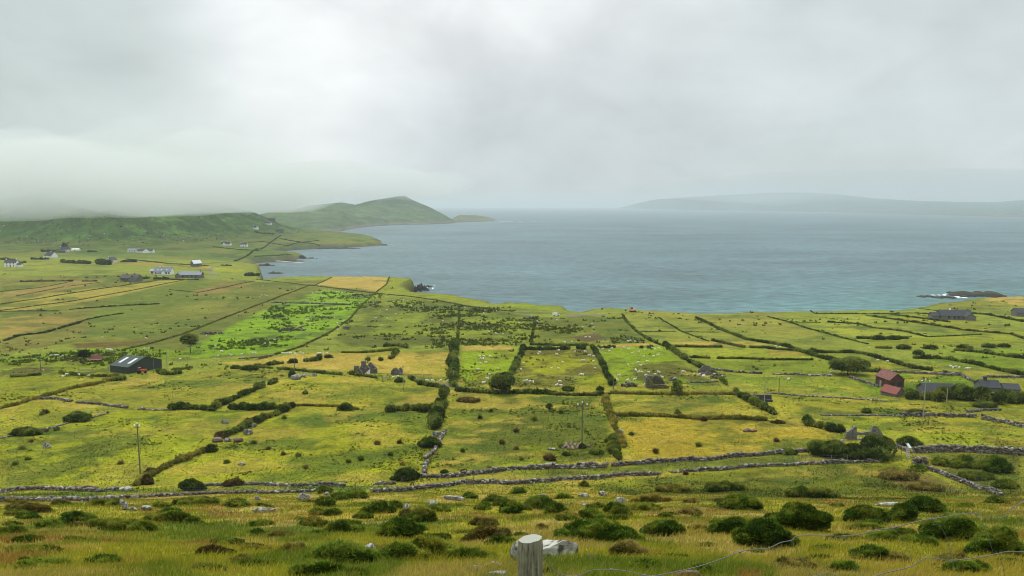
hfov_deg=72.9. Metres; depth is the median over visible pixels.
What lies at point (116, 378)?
hedge
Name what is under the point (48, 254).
house
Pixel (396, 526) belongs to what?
gorse bush
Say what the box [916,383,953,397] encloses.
stone shed
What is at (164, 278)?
hedge
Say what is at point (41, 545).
gorse bush
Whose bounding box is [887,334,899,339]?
shrub
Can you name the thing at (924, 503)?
gorse bush
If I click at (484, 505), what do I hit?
gorse bush
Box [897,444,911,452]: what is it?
dry stone wall
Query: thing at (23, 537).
gorse tuft
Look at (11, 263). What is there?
house
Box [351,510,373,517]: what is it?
gorse bush
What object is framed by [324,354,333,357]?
shrub
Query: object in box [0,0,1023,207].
sky
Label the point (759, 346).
hedge
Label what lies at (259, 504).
scrub tuft
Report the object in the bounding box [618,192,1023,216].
mountains
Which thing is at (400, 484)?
wire fence
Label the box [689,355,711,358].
hedge
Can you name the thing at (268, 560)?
gorse tuft
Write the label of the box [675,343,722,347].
hedge
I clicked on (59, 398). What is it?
dry stone wall
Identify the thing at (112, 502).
gorse bush
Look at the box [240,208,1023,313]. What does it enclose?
sea
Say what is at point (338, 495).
gorse bush
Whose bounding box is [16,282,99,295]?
earth bank
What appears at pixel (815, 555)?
gorse tuft
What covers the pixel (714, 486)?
scrub patch
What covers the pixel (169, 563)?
long grass
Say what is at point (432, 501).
boulder
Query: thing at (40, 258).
hedge
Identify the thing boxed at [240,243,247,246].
house
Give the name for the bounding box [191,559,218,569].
scrub tuft
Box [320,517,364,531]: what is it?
gorse bush
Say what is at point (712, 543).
scrub tuft
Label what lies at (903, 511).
gorse bush
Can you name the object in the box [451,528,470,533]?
scrub tuft
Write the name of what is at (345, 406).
shrub
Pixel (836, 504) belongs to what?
gorse tuft
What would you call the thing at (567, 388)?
shrub
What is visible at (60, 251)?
outbuilding
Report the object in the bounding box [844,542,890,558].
gorse bush
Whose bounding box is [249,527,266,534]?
gorse bush
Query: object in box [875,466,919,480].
heather clump
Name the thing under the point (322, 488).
gorse bush
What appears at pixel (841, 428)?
shrub
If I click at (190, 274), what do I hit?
bungalow
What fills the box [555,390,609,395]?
hedge
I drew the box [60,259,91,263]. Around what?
hedge
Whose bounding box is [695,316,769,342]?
hedge
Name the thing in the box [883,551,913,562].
heather clump
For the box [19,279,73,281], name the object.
hedge
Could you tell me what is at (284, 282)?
earth bank
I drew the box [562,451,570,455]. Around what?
shrub
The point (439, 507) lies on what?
gorse bush
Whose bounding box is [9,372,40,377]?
hedge
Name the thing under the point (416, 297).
earth bank
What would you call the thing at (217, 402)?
hedge
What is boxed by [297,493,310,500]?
boulder
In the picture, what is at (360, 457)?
rush tuft
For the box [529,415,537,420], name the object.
rush tuft
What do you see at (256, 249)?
hedge
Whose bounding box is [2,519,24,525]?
scrub tuft
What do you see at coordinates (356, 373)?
hedge
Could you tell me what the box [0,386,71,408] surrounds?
earth bank
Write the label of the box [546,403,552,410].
tree
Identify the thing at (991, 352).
hedge
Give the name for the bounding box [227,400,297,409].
hedge
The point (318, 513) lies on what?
heather tuft
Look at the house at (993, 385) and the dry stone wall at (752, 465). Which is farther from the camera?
the house at (993, 385)
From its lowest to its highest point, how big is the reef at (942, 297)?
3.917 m
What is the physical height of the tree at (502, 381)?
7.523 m
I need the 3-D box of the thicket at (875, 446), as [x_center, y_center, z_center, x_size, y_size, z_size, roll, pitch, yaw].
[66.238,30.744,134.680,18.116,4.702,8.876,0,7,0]
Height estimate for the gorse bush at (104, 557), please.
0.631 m
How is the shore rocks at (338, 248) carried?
in the sea
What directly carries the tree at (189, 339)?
on the ground at (160, 312)
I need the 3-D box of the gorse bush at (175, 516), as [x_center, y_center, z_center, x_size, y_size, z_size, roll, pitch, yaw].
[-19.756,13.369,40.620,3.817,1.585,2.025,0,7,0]
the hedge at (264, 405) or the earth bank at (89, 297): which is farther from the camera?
the earth bank at (89, 297)
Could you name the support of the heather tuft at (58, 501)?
on the ground at (160, 312)
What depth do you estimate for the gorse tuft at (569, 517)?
37.79 m
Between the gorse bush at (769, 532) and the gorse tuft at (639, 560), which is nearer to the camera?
the gorse tuft at (639, 560)
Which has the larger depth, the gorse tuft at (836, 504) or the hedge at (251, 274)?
the hedge at (251, 274)
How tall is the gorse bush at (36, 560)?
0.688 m
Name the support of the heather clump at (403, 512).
on the ground at (160, 312)
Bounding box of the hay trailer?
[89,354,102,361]
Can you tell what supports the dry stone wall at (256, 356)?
on the ground at (160, 312)
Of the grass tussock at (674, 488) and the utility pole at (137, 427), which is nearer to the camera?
the grass tussock at (674, 488)
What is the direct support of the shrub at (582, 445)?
on the ground at (160, 312)
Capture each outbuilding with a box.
[55,250,65,252]
[391,367,402,374]
[1000,383,1020,391]
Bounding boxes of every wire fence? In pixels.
[0,484,340,495]
[355,477,448,488]
[503,454,902,479]
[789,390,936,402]
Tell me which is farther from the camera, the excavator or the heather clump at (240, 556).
the excavator
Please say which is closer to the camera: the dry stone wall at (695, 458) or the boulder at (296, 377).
the dry stone wall at (695, 458)
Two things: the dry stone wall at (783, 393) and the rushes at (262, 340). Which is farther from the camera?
the rushes at (262, 340)
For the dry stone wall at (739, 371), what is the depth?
236.16 m
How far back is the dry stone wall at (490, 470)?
124.42 m
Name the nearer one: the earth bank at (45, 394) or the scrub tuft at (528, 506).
the scrub tuft at (528, 506)
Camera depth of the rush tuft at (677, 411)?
174.40 m
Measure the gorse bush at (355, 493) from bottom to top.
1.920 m
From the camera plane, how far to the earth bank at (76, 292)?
518.17 m
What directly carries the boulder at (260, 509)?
on the ground at (160, 312)
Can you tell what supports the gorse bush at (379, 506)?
on the ground at (160, 312)
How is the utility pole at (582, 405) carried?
on the ground at (160, 312)
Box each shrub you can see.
[7,426,43,435]
[62,411,92,422]
[139,473,154,484]
[143,467,159,473]
[178,478,206,490]
[204,443,218,452]
[214,430,228,437]
[222,477,244,486]
[230,364,240,368]
[240,363,258,370]
[287,358,297,362]
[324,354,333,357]
[336,402,353,410]
[389,467,421,480]
[394,376,405,381]
[416,435,441,447]
[456,396,480,402]
[543,452,555,460]
[562,384,574,391]
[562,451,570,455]
[578,442,585,447]
[589,448,604,454]
[595,385,604,390]
[770,419,785,423]
[781,447,797,454]
[808,347,819,352]
[834,423,846,432]
[860,407,871,412]
[870,333,886,339]
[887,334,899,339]
[895,343,911,348]
[896,434,924,446]
[903,408,926,412]
[912,348,924,354]
[922,343,937,348]
[955,344,973,348]
[971,399,997,407]
[980,342,995,347]
[996,343,1010,347]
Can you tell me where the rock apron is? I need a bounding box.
[414,283,429,291]
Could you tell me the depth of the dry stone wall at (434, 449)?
141.42 m
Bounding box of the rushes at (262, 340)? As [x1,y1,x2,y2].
[0,273,1023,371]
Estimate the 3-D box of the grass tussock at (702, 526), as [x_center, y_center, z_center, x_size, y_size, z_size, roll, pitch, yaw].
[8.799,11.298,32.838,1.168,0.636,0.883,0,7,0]
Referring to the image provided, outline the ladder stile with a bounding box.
[901,443,917,457]
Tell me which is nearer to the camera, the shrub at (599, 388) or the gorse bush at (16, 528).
the gorse bush at (16, 528)
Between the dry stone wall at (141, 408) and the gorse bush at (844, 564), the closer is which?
the gorse bush at (844, 564)
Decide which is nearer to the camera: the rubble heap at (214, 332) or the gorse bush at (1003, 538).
the gorse bush at (1003, 538)
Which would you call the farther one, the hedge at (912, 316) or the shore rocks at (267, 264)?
the shore rocks at (267, 264)
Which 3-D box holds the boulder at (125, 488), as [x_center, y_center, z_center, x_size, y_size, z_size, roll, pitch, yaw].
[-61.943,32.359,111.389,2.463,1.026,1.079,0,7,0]
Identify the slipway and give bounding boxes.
[275,261,301,262]
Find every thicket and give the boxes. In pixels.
[806,433,898,461]
[903,385,952,401]
[950,382,1023,404]
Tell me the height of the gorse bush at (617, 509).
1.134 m
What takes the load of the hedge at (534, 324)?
on the ground at (160, 312)
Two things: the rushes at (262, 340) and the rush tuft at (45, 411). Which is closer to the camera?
the rush tuft at (45, 411)
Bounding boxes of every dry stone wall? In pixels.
[0,411,108,438]
[0,485,118,492]
[0,488,315,501]
[37,396,72,401]
[75,401,128,407]
[137,407,169,410]
[204,481,345,486]
[239,354,275,358]
[271,301,350,304]
[370,471,660,492]
[373,481,395,484]
[400,464,545,481]
[422,459,429,472]
[423,429,446,457]
[544,461,608,468]
[611,448,807,466]
[670,458,881,472]
[688,380,718,382]
[711,367,762,373]
[767,392,886,400]
[772,372,831,375]
[820,413,900,415]
[849,376,878,386]
[889,370,959,375]
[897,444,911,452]
[899,411,977,417]
[912,443,1023,455]
[926,464,1003,495]
[942,370,975,381]
[966,408,1001,412]
[981,413,1023,427]
[986,375,1023,377]
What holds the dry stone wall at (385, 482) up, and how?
on the ground at (160, 312)
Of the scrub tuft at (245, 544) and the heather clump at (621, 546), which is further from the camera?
the scrub tuft at (245, 544)
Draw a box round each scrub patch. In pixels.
[482,493,507,501]
[700,479,750,491]
[783,485,841,497]
[956,470,996,480]
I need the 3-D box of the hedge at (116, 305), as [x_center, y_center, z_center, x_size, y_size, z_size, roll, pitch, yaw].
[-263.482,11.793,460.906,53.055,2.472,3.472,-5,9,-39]
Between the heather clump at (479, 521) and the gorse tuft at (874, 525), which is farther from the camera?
the heather clump at (479, 521)
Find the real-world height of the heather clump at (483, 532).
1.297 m
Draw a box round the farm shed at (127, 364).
[109,355,161,373]
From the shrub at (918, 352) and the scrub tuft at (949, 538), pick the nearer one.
the scrub tuft at (949, 538)
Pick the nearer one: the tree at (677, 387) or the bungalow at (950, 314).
the tree at (677, 387)
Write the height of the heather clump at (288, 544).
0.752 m
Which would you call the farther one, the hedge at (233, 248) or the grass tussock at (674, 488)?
the hedge at (233, 248)
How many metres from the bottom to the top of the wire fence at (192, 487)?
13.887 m
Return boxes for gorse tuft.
[7,535,37,542]
[14,510,42,519]
[62,534,85,539]
[155,506,181,512]
[210,536,245,543]
[232,557,266,566]
[248,518,275,525]
[257,557,281,564]
[308,528,329,534]
[484,535,517,544]
[511,530,527,535]
[555,513,581,520]
[626,555,662,567]
[655,551,688,557]
[689,514,705,518]
[706,518,724,524]
[748,547,764,552]
[806,553,831,558]
[829,502,844,506]
[851,521,885,529]
[860,518,885,525]
[882,526,916,536]
[956,501,975,506]
[992,555,1022,564]
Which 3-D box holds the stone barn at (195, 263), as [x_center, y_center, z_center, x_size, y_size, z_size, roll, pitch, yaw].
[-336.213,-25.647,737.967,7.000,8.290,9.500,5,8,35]
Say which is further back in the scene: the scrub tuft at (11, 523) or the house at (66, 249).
the house at (66, 249)
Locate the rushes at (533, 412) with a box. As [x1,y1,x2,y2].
[0,366,1020,491]
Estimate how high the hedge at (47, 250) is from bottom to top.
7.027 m
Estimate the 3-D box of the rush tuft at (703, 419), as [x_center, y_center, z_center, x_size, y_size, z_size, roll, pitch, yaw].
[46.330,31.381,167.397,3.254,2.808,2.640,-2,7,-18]
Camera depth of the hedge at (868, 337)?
323.43 m
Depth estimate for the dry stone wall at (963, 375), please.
224.83 m
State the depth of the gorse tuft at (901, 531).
28.68 m
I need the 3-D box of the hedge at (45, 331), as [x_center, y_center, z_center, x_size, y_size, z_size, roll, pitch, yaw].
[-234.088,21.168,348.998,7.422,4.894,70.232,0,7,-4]
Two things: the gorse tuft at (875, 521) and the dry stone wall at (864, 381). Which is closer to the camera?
the gorse tuft at (875, 521)
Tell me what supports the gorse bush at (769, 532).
on the ground at (160, 312)
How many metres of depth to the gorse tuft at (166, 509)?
50.39 m
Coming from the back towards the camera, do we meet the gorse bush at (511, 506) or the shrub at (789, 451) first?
the shrub at (789, 451)
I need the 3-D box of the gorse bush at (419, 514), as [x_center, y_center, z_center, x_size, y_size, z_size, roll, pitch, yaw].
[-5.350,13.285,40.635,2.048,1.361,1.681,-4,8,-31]
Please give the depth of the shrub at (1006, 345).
294.97 m
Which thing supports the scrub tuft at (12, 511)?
on the ground at (160, 312)
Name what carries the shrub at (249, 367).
on the ground at (160, 312)
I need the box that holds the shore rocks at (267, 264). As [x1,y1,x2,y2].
[259,263,274,265]
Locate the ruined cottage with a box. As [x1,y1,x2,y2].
[353,361,376,373]
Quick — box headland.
[259,196,455,231]
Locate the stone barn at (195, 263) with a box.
[190,260,201,266]
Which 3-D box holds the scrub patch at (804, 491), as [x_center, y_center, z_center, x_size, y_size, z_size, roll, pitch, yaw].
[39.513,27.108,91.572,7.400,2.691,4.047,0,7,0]
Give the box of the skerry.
[948,291,1006,297]
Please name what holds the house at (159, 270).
on the ground at (160, 312)
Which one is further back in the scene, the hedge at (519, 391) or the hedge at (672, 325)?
the hedge at (672, 325)
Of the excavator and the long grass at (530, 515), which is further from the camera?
the excavator
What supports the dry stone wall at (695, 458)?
on the ground at (160, 312)
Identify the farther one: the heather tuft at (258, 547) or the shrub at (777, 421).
the shrub at (777, 421)
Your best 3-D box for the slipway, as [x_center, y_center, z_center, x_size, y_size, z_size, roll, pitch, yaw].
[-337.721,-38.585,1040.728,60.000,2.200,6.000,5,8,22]
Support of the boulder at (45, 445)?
on the ground at (160, 312)
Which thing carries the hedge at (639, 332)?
on the ground at (160, 312)
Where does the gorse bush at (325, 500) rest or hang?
on the ground at (160, 312)
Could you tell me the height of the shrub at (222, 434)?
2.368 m
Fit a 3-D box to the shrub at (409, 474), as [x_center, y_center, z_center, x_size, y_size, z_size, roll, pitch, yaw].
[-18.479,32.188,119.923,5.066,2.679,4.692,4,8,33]
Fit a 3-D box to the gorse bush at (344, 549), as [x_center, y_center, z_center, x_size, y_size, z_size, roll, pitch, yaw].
[-4.269,6.591,17.245,2.023,1.167,1.530,0,7,0]
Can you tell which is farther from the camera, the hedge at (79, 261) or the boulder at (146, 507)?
the hedge at (79, 261)
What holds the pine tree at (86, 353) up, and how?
on the ground at (160, 312)
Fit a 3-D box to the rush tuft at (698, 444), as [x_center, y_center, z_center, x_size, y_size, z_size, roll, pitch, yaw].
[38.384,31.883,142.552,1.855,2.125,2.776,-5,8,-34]
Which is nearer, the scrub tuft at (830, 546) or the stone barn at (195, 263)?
the scrub tuft at (830, 546)
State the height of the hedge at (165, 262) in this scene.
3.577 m
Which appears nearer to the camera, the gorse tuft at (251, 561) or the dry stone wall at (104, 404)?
the gorse tuft at (251, 561)
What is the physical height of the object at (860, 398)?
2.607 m
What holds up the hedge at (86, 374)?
on the ground at (160, 312)
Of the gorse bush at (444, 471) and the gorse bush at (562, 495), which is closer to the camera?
the gorse bush at (562, 495)
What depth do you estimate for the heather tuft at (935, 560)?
19.24 m
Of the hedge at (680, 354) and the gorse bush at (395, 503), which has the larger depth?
the hedge at (680, 354)
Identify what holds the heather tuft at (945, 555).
on the ground at (160, 312)
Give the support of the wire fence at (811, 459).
on the ground at (160, 312)
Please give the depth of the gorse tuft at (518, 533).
30.88 m
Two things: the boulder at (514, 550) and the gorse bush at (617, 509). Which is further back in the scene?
the gorse bush at (617, 509)
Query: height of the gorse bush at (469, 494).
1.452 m
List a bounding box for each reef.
[917,295,934,297]
[931,296,956,298]
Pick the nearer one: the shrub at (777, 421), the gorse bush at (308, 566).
the gorse bush at (308, 566)
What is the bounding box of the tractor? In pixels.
[137,367,146,373]
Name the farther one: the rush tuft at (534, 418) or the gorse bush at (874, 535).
the rush tuft at (534, 418)
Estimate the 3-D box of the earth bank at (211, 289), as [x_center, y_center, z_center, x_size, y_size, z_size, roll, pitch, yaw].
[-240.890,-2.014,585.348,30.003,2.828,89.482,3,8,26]
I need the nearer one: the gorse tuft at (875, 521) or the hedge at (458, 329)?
the gorse tuft at (875, 521)
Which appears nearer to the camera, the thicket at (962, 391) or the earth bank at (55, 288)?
the thicket at (962, 391)
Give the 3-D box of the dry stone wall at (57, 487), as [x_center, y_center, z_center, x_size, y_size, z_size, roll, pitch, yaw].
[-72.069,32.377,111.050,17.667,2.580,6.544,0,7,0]
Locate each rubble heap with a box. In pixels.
[200,331,224,334]
[279,327,306,330]
[621,381,636,386]
[709,373,724,378]
[912,456,928,463]
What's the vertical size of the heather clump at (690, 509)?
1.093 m
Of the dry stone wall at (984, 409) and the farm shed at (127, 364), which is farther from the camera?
the farm shed at (127, 364)
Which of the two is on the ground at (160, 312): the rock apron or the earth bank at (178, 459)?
the earth bank at (178, 459)
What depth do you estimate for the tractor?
234.93 m
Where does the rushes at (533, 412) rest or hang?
on the ground at (160, 312)
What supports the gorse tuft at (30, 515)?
on the ground at (160, 312)
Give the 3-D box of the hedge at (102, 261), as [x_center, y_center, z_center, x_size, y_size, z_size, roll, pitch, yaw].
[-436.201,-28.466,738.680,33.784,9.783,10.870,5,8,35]
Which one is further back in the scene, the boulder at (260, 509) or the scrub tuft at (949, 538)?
the boulder at (260, 509)
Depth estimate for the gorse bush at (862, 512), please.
40.00 m
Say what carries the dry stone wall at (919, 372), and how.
on the ground at (160, 312)
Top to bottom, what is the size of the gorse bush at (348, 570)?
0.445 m
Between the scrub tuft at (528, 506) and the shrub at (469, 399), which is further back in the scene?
the shrub at (469, 399)
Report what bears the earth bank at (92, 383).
on the ground at (160, 312)
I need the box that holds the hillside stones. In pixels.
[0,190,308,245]
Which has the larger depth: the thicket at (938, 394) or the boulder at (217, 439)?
the thicket at (938, 394)
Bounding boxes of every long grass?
[0,483,1023,528]
[0,517,1023,575]
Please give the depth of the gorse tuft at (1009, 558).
18.89 m
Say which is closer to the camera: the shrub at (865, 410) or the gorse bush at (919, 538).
the gorse bush at (919, 538)
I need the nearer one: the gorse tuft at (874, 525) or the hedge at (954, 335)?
the gorse tuft at (874, 525)
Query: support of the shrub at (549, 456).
on the ground at (160, 312)
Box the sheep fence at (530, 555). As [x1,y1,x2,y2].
[518,502,1023,575]
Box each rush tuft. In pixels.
[17,444,26,449]
[41,407,50,413]
[116,459,125,464]
[355,454,364,460]
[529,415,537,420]
[674,406,680,413]
[695,440,702,446]
[698,415,708,420]
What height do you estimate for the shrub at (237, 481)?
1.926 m
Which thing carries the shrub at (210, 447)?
on the ground at (160, 312)
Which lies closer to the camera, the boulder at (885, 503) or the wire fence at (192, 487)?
the boulder at (885, 503)
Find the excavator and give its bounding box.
[625,306,635,311]
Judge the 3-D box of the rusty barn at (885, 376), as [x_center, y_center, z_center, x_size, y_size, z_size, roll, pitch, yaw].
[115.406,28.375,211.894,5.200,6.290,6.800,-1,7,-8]
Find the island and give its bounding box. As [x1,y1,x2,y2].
[453,215,496,221]
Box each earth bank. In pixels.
[0,279,186,310]
[0,281,71,291]
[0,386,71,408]
[1,280,156,303]
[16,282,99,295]
[68,374,126,388]
[123,284,309,349]
[131,446,205,485]
[169,281,251,292]
[256,279,309,285]
[274,276,389,354]
[296,402,359,409]
[310,285,512,311]
[600,393,617,425]
[609,389,736,394]
[611,410,767,420]
[612,423,627,447]
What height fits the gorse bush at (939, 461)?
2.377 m
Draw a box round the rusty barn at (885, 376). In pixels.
[875,368,904,387]
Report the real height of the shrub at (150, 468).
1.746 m
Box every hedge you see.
[0,310,56,311]
[3,321,80,340]
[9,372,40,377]
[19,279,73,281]
[30,257,48,259]
[40,249,58,251]
[58,368,118,376]
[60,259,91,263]
[69,303,159,309]
[80,313,123,321]
[94,258,112,264]
[109,375,126,380]
[120,259,136,261]
[126,258,208,265]
[153,276,169,279]
[155,367,183,374]
[166,400,217,410]
[211,386,257,406]
[213,246,258,250]
[221,403,291,437]
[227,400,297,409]
[234,235,280,260]
[244,272,259,275]
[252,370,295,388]
[254,360,283,365]
[257,364,342,374]
[279,238,319,245]
[303,353,322,361]
[341,347,398,352]
[348,369,397,382]
[378,353,395,360]
[383,342,408,347]
[384,401,432,411]
[389,349,399,354]
[408,375,441,387]
[426,385,450,429]
[445,339,459,386]
[454,386,556,394]
[456,316,460,339]
[508,344,525,375]
[526,344,586,349]
[529,316,537,341]
[530,341,588,345]
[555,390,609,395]
[590,344,617,385]
[597,344,615,347]
[605,432,622,459]
[621,313,664,346]
[639,344,653,347]
[641,331,675,331]
[658,317,708,340]
[662,340,704,367]
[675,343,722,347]
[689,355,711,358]
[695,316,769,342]
[710,370,728,384]
[711,338,745,347]
[716,355,813,359]
[732,387,836,431]
[749,345,767,347]
[767,316,868,343]
[767,346,793,350]
[769,340,835,359]
[810,310,927,313]
[819,348,934,370]
[827,320,927,336]
[856,334,908,338]
[860,367,880,371]
[866,314,1023,338]
[875,345,891,348]
[886,313,950,321]
[912,353,1023,375]
[928,333,981,336]
[953,347,982,352]
[972,312,1023,321]
[983,348,1023,358]
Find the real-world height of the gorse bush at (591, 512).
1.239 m
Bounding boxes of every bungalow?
[127,248,137,251]
[175,270,203,277]
[928,308,976,320]
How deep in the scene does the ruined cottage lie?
233.33 m
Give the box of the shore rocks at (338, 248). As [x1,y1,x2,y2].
[317,247,360,248]
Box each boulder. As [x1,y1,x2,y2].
[42,443,50,447]
[81,485,97,490]
[119,486,134,490]
[120,499,128,509]
[140,505,151,509]
[212,437,222,441]
[221,419,228,423]
[233,438,242,441]
[243,429,252,434]
[252,507,276,512]
[290,374,300,379]
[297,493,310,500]
[365,543,375,548]
[428,500,436,504]
[432,431,440,435]
[443,495,464,500]
[485,571,506,575]
[510,540,517,562]
[543,540,578,557]
[578,493,588,497]
[598,491,606,495]
[614,497,625,503]
[675,570,700,575]
[875,502,897,506]
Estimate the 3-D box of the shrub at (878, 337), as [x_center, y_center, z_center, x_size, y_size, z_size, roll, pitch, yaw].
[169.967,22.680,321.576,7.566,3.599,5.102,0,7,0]
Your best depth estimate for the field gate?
115.45 m
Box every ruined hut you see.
[645,374,668,388]
[697,365,711,374]
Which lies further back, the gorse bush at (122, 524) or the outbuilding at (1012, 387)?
the outbuilding at (1012, 387)
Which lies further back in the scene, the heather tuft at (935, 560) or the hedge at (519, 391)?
the hedge at (519, 391)
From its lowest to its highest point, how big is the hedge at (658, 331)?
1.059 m
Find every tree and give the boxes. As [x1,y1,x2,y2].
[77,349,93,364]
[179,333,198,352]
[489,371,514,390]
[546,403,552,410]
[671,382,682,391]
[828,354,871,373]
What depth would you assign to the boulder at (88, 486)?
110.62 m
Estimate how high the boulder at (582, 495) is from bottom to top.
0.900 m
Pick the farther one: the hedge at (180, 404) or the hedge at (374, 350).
the hedge at (374, 350)
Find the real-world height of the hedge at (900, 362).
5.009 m
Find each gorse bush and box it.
[0,523,29,534]
[1,540,65,554]
[16,552,75,567]
[34,517,64,528]
[58,509,97,523]
[81,552,127,565]
[85,497,120,505]
[87,517,158,532]
[143,509,206,523]
[152,500,170,507]
[170,495,220,505]
[193,542,237,557]
[220,496,252,506]
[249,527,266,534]
[284,557,345,575]
[302,537,380,562]
[308,506,324,512]
[313,495,336,506]
[316,484,332,493]
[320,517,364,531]
[321,507,342,515]
[328,490,349,499]
[342,564,373,575]
[344,487,369,498]
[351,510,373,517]
[359,500,397,512]
[375,514,429,537]
[380,540,431,560]
[389,500,402,508]
[404,506,438,522]
[407,532,458,557]
[430,503,453,511]
[439,469,448,473]
[446,544,500,560]
[462,490,478,498]
[474,501,491,509]
[498,499,525,513]
[510,485,526,493]
[523,492,555,509]
[541,501,567,513]
[552,492,573,498]
[552,517,645,542]
[578,506,606,518]
[602,500,627,511]
[608,503,633,515]
[626,501,663,511]
[639,518,686,536]
[686,559,721,572]
[704,514,748,534]
[716,492,764,509]
[731,516,801,547]
[763,511,777,517]
[767,501,833,529]
[824,556,860,572]
[842,504,890,522]
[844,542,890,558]
[864,530,898,541]
[887,502,918,521]
[897,532,940,546]
[904,494,948,513]
[910,462,927,471]
[916,513,989,539]
[930,457,949,466]
[936,558,992,573]
[948,458,964,467]
[956,452,975,461]
[963,458,979,468]
[963,524,1023,556]
[976,452,1014,472]
[982,495,1012,503]
[990,477,1019,488]
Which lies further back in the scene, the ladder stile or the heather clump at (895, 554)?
the ladder stile
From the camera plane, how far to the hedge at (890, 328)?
359.60 m
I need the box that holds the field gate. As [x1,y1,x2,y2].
[466,477,473,484]
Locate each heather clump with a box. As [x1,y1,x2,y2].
[3,499,51,512]
[228,554,253,562]
[266,527,293,536]
[275,540,307,549]
[394,508,411,516]
[459,523,512,541]
[468,515,499,525]
[534,523,548,528]
[608,537,650,555]
[677,505,702,514]
[771,555,826,570]
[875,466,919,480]
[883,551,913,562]
[904,479,946,491]
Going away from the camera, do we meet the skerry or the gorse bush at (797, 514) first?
the gorse bush at (797, 514)
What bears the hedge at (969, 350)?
on the ground at (160, 312)
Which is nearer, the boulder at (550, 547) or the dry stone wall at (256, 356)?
the boulder at (550, 547)
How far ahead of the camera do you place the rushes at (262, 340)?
349.96 m
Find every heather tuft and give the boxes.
[4,498,18,502]
[48,498,71,504]
[66,520,87,526]
[240,544,271,551]
[301,498,314,502]
[308,510,322,515]
[681,497,699,502]
[928,558,951,564]
[933,551,969,559]
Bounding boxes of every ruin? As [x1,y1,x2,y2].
[755,395,772,401]
[845,425,882,439]
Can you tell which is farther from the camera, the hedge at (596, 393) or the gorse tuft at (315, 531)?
the hedge at (596, 393)
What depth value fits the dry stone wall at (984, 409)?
179.02 m
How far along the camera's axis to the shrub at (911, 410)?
175.99 m
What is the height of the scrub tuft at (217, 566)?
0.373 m
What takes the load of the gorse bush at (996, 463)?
on the ground at (160, 312)
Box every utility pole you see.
[133,422,140,473]
[577,401,587,442]
[922,379,929,418]
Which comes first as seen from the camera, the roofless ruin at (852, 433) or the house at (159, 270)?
the roofless ruin at (852, 433)
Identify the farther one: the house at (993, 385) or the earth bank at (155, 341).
the earth bank at (155, 341)
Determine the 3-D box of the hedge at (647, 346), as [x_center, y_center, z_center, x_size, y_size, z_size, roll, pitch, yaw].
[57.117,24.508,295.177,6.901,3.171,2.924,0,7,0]
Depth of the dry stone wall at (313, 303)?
492.40 m
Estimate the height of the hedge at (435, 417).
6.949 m
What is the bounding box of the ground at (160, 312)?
[0,176,1023,575]
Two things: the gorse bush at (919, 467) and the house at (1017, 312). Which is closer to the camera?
the gorse bush at (919, 467)
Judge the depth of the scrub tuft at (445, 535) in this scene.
30.09 m
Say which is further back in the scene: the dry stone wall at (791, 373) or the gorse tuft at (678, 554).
the dry stone wall at (791, 373)
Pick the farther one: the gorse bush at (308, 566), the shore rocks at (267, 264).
the shore rocks at (267, 264)
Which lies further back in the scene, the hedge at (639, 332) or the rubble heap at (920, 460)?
the hedge at (639, 332)
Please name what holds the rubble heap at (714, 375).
on the ground at (160, 312)
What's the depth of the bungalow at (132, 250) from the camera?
1004.03 m
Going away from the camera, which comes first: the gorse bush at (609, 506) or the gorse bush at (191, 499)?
the gorse bush at (609, 506)
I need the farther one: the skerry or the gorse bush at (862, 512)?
the skerry
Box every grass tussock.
[297,515,328,526]
[554,509,582,518]
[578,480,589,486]
[628,492,672,502]
[654,483,692,492]
[687,522,708,529]
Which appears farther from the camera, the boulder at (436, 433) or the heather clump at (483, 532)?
the boulder at (436, 433)
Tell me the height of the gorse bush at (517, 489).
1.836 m
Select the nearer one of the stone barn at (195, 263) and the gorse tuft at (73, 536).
the gorse tuft at (73, 536)
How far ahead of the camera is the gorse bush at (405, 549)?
18.07 m
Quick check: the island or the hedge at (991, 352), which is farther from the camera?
the island
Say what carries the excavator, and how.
on the ground at (160, 312)
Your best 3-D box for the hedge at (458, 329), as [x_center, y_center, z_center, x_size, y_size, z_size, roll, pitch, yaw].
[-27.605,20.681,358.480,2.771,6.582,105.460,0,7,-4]
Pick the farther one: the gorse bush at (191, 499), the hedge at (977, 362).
the hedge at (977, 362)
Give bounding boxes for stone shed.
[880,384,904,396]
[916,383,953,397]
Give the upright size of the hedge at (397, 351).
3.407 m
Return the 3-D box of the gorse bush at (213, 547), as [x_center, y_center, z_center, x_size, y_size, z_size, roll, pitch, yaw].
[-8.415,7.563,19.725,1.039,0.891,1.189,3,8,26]
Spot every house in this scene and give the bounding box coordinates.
[4,258,22,266]
[43,251,57,257]
[60,246,69,251]
[106,256,117,262]
[120,273,142,281]
[137,248,154,252]
[153,266,173,274]
[221,241,231,245]
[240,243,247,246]
[973,376,1001,391]
[1011,308,1023,316]
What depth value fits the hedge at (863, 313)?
434.08 m
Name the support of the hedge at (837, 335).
on the ground at (160, 312)
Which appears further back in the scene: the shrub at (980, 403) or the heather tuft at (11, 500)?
the shrub at (980, 403)
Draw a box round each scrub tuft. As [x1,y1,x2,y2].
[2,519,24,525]
[3,508,30,515]
[10,564,42,569]
[21,533,44,540]
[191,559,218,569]
[209,564,225,570]
[238,542,263,545]
[254,503,267,506]
[425,532,451,539]
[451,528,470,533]
[490,500,506,506]
[517,502,533,509]
[585,500,606,507]
[605,514,629,519]
[656,512,674,517]
[695,541,719,546]
[809,543,833,548]
[825,533,862,540]
[941,536,959,541]

